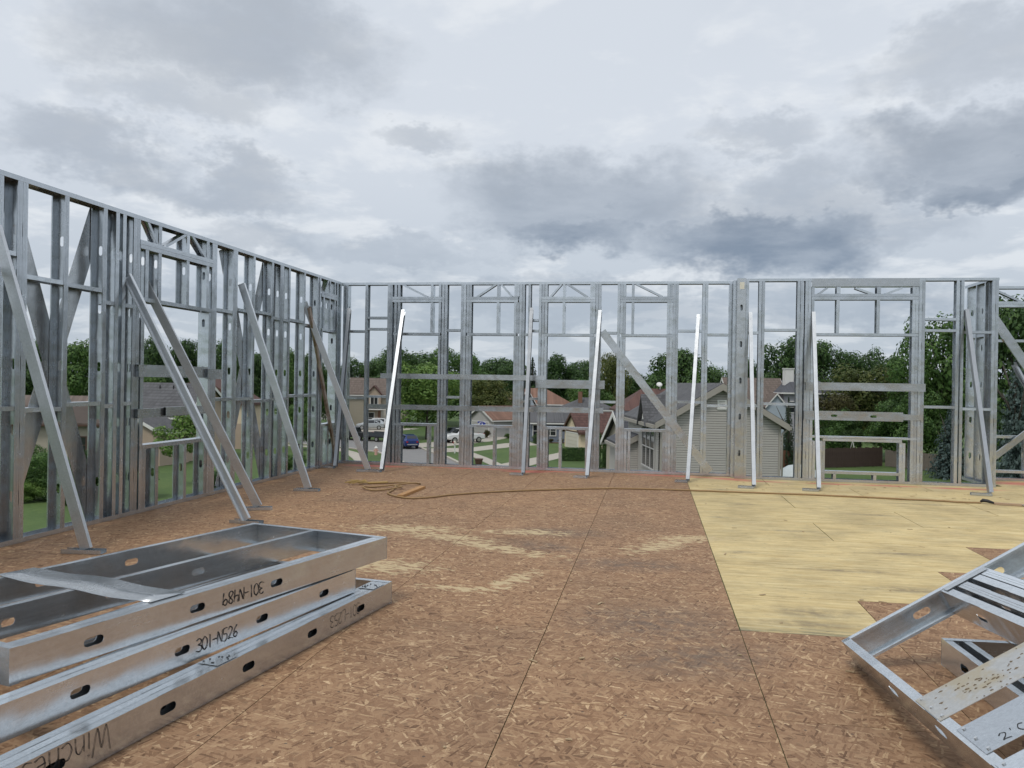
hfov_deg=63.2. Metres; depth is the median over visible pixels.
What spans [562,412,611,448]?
house
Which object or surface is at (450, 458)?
kerb
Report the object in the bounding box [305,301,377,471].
kicker brace
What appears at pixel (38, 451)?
shrub
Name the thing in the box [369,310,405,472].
kicker brace
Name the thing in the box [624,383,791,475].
house
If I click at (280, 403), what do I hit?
kicker brace
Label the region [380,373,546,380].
guard rail
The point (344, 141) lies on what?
sky
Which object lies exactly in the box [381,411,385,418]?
garage door
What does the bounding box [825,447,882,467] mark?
wooden fence
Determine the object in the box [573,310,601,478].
kicker brace
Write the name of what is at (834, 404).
leafy tree
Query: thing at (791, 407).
window
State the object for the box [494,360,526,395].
leafy tree
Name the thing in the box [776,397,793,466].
conifer tree
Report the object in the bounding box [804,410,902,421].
guard rail
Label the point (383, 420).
parked car
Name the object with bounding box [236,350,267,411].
leafy tree
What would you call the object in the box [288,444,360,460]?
pavement
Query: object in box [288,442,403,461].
kerb
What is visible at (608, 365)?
leafy tree
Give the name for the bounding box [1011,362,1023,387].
kicker brace
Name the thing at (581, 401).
house
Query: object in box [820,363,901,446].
leafy tree
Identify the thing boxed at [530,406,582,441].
house
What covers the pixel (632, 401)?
house
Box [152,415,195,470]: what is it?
leafy tree
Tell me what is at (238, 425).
house
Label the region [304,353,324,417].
leafy tree
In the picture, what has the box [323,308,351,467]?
kicker brace
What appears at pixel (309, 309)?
diagonal brace
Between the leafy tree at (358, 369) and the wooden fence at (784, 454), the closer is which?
the wooden fence at (784, 454)
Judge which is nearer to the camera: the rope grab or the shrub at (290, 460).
the rope grab
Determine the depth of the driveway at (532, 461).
88.24 m
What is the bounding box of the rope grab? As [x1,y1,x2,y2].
[980,499,1023,505]
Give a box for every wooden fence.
[783,450,792,467]
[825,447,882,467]
[885,450,963,470]
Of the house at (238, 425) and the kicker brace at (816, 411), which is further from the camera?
the house at (238, 425)
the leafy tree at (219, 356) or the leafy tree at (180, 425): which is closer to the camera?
the leafy tree at (180, 425)
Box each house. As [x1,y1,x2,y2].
[11,395,99,458]
[127,382,229,465]
[188,379,260,448]
[349,378,409,426]
[471,405,534,436]
[508,388,569,406]
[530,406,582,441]
[560,392,612,411]
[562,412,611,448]
[600,411,628,468]
[604,427,638,469]
[609,382,665,410]
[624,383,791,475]
[720,377,786,445]
[773,368,843,448]
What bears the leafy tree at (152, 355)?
on the ground
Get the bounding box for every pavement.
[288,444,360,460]
[447,448,502,464]
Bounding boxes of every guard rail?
[135,408,182,417]
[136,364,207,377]
[163,405,205,415]
[205,369,221,378]
[367,404,533,411]
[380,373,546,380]
[534,407,602,412]
[535,379,604,388]
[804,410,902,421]
[805,382,925,391]
[903,414,922,420]
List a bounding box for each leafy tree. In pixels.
[12,339,67,394]
[61,338,99,395]
[144,336,185,382]
[144,377,167,382]
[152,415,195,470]
[169,337,197,382]
[216,338,239,382]
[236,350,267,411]
[274,347,307,419]
[289,404,307,448]
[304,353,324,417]
[321,361,341,420]
[350,355,386,377]
[369,352,386,372]
[373,346,455,422]
[401,361,472,438]
[425,348,491,419]
[472,374,512,405]
[478,356,512,382]
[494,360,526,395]
[531,352,585,400]
[560,359,602,399]
[565,379,614,405]
[600,352,632,406]
[625,373,649,396]
[640,347,721,388]
[710,364,726,382]
[748,357,756,377]
[756,333,818,379]
[812,392,855,440]
[812,407,850,448]
[817,339,851,382]
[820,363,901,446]
[834,344,884,407]
[839,420,865,447]
[863,399,905,450]
[870,355,905,404]
[883,352,947,453]
[894,311,971,454]
[952,294,1023,460]
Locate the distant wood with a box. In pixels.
[25,362,1005,399]
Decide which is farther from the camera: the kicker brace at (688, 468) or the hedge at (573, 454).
the hedge at (573, 454)
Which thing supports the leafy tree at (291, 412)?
on the ground
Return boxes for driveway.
[361,428,413,431]
[419,437,506,446]
[426,442,536,451]
[503,453,558,465]
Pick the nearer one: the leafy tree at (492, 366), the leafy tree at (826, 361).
the leafy tree at (826, 361)
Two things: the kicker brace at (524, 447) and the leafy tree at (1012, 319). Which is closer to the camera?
the kicker brace at (524, 447)
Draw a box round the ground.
[23,387,1007,532]
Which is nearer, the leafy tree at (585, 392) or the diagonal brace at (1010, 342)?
the diagonal brace at (1010, 342)
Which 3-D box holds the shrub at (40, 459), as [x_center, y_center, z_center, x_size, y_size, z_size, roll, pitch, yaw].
[-30.052,5.949,54.128,3.795,3.404,3.528,1,0,10]
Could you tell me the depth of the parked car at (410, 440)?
98.78 m
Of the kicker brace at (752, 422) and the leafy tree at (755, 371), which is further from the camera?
the leafy tree at (755, 371)
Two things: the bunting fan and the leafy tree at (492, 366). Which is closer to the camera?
the bunting fan
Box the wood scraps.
[266,474,1009,747]
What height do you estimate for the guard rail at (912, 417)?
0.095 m
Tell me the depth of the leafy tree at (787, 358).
123.84 m
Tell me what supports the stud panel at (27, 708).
on the stud panel at (94, 737)
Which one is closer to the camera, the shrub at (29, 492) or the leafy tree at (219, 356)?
the shrub at (29, 492)
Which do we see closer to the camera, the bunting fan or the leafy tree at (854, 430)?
the leafy tree at (854, 430)
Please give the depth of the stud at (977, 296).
14.06 m
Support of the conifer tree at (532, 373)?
on the ground
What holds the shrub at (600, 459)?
on the ground
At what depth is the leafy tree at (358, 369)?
163.45 m
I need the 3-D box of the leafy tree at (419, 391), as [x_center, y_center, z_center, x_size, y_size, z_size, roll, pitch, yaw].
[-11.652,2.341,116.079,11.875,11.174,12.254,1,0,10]
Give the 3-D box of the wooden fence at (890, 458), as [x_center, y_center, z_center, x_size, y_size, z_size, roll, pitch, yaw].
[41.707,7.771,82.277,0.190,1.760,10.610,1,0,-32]
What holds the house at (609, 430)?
on the ground
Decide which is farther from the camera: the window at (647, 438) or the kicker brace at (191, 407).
the window at (647, 438)
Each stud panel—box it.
[0,523,386,686]
[0,554,355,742]
[0,577,391,767]
[941,638,1023,708]
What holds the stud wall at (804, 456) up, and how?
on the floor
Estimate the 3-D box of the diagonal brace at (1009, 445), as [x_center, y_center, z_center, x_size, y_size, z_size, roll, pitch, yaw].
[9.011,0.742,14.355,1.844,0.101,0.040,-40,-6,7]
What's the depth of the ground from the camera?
82.04 m
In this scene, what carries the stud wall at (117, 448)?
on the floor
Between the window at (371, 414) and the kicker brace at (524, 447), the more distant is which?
the window at (371, 414)
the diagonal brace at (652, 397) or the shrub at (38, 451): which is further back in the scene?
the shrub at (38, 451)
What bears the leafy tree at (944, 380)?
on the ground
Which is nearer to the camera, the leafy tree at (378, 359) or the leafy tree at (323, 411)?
the leafy tree at (323, 411)
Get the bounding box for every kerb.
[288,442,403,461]
[349,438,457,462]
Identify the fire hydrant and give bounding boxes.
[373,446,378,454]
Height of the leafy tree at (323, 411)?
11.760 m
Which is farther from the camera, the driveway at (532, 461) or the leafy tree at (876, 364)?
the leafy tree at (876, 364)
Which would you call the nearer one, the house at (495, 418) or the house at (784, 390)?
the house at (784, 390)
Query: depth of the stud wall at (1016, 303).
14.51 m
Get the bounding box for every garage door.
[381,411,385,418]
[471,420,488,436]
[566,431,578,447]
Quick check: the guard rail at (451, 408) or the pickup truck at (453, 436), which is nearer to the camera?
the guard rail at (451, 408)
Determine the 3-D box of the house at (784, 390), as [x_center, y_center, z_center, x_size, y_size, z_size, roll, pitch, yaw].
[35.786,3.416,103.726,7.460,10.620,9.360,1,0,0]
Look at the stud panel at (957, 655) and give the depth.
4.54 m
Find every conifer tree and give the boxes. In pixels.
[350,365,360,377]
[525,357,536,387]
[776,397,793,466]
[924,403,969,479]
[996,347,1023,477]
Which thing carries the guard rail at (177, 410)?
attached to the stud wall at (117, 448)
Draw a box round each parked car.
[356,419,384,429]
[362,418,385,425]
[403,434,418,448]
[447,427,458,433]
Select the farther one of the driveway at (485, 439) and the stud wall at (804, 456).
the driveway at (485, 439)
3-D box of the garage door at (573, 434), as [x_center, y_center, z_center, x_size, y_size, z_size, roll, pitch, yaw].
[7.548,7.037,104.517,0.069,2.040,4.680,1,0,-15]
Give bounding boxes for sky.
[0,0,1023,381]
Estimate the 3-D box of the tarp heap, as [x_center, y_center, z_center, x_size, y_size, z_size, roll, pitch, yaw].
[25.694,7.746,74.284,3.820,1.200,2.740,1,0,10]
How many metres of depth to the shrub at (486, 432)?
120.59 m
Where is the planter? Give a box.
[474,458,482,464]
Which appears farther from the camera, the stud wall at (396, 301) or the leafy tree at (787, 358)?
the leafy tree at (787, 358)
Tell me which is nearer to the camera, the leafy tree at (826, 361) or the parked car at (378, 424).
the leafy tree at (826, 361)
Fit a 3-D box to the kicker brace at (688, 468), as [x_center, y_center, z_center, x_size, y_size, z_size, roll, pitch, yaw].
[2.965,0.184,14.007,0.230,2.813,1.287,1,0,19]
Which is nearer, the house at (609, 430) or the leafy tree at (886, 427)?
the house at (609, 430)
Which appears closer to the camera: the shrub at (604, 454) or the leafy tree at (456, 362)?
the shrub at (604, 454)
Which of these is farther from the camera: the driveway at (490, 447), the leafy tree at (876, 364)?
the leafy tree at (876, 364)
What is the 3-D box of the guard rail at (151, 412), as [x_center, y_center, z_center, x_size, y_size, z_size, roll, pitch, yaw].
[-4.156,0.336,9.912,0.035,0.105,1.040,1,0,10]
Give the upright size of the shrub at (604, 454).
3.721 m
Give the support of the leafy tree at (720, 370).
on the ground
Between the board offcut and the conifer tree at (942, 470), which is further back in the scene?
the conifer tree at (942, 470)
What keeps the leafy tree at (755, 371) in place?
on the ground
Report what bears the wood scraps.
on the floor
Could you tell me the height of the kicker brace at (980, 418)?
2.882 m
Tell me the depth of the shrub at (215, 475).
58.16 m
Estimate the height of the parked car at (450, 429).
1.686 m
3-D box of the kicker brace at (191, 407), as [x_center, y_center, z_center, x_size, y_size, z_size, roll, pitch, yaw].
[-3.508,0.135,9.127,1.737,2.707,0.111,1,0,14]
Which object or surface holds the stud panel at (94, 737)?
on the floor
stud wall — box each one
[0,169,341,547]
[339,281,732,475]
[730,278,999,486]
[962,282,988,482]
[970,286,1023,480]
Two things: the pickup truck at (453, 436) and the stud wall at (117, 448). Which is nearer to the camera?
the stud wall at (117, 448)
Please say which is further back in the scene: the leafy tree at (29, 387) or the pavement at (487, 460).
the leafy tree at (29, 387)
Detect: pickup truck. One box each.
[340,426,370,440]
[447,428,484,442]
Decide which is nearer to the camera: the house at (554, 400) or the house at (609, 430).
the house at (609, 430)
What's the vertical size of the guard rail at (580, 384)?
0.150 m
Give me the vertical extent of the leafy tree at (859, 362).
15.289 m
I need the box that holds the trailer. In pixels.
[368,431,383,441]
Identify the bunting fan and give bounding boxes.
[477,421,485,424]
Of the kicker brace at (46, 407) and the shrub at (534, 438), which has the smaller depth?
the kicker brace at (46, 407)
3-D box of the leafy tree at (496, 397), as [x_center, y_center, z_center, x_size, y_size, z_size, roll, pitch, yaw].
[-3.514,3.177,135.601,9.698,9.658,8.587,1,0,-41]
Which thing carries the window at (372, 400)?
in the house at (377, 386)
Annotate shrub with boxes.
[24,480,46,502]
[25,451,72,501]
[26,444,47,481]
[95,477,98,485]
[126,468,159,479]
[192,471,216,487]
[288,453,306,469]
[484,430,490,437]
[532,433,536,443]
[599,432,602,468]
[601,444,605,468]
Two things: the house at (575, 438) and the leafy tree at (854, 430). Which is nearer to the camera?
the leafy tree at (854, 430)
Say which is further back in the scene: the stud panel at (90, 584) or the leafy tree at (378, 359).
the leafy tree at (378, 359)
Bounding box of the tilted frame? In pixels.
[842,542,1023,767]
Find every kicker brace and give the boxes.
[0,225,106,554]
[126,273,263,523]
[148,281,271,510]
[238,283,320,491]
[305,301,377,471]
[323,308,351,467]
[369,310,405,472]
[509,308,533,475]
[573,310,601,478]
[675,314,699,482]
[738,312,755,488]
[802,312,820,491]
[964,309,993,495]
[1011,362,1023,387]
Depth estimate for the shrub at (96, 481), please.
55.23 m
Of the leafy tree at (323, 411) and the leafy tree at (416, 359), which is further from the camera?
the leafy tree at (416, 359)
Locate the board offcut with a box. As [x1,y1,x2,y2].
[397,486,425,496]
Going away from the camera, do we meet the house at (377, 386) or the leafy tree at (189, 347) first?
the leafy tree at (189, 347)
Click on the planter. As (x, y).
(478, 461)
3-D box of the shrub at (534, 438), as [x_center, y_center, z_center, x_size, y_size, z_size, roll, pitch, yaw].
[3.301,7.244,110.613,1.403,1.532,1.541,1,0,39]
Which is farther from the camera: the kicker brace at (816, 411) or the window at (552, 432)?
the window at (552, 432)
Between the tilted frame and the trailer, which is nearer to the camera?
the tilted frame
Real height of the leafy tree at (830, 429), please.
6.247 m
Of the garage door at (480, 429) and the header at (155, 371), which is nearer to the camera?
the header at (155, 371)
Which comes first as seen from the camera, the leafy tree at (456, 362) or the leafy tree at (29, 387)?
the leafy tree at (29, 387)
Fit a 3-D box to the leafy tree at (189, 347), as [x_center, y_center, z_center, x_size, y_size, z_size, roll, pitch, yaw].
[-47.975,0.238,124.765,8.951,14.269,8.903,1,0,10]
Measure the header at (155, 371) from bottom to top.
0.140 m
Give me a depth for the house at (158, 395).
81.54 m
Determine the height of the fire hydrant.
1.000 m
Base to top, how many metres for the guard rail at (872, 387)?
0.130 m
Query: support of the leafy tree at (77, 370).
on the ground
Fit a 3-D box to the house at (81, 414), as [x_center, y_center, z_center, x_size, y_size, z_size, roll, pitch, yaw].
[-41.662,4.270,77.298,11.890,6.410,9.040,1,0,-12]
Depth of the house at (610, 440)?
45.83 m
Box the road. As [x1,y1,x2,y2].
[288,439,457,463]
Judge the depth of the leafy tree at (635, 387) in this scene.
157.39 m
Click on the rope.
(378, 482)
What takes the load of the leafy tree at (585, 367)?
on the ground
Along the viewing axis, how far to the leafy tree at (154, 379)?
104.44 m
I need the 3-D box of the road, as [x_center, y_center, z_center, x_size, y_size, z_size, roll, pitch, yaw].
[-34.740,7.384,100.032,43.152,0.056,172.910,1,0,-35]
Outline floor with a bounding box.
[0,463,1023,767]
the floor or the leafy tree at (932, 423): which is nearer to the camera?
the floor
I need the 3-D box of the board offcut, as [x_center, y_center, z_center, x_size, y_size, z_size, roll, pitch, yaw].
[-1.403,1.504,11.654,0.085,0.035,1.021,1,0,11]
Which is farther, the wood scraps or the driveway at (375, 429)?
the driveway at (375, 429)
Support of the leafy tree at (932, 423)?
on the ground
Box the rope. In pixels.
[345,479,980,503]
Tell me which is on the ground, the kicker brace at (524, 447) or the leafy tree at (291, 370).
the leafy tree at (291, 370)
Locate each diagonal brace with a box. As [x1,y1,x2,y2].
[307,307,334,455]
[600,329,712,473]
[996,431,1023,459]
[998,317,1023,369]
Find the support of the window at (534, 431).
in the house at (556, 419)
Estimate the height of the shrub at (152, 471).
2.593 m
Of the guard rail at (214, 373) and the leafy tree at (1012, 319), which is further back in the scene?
the leafy tree at (1012, 319)
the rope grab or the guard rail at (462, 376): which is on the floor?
the rope grab
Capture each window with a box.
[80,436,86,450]
[369,412,374,418]
[370,398,377,403]
[532,424,536,435]
[549,429,555,435]
[640,425,654,469]
[789,401,793,412]
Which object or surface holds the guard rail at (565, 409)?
attached to the stud wall at (396, 301)
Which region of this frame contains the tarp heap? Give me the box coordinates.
[780,465,815,477]
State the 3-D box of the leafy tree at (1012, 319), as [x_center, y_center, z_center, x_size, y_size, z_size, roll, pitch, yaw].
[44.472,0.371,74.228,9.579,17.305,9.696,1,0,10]
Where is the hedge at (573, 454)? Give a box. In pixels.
[562,447,584,460]
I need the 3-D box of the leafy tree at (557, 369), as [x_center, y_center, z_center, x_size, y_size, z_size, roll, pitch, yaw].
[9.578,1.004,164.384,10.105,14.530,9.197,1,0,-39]
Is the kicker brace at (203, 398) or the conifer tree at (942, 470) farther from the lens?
the conifer tree at (942, 470)
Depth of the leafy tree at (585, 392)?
139.75 m
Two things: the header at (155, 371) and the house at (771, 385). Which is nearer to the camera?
the header at (155, 371)

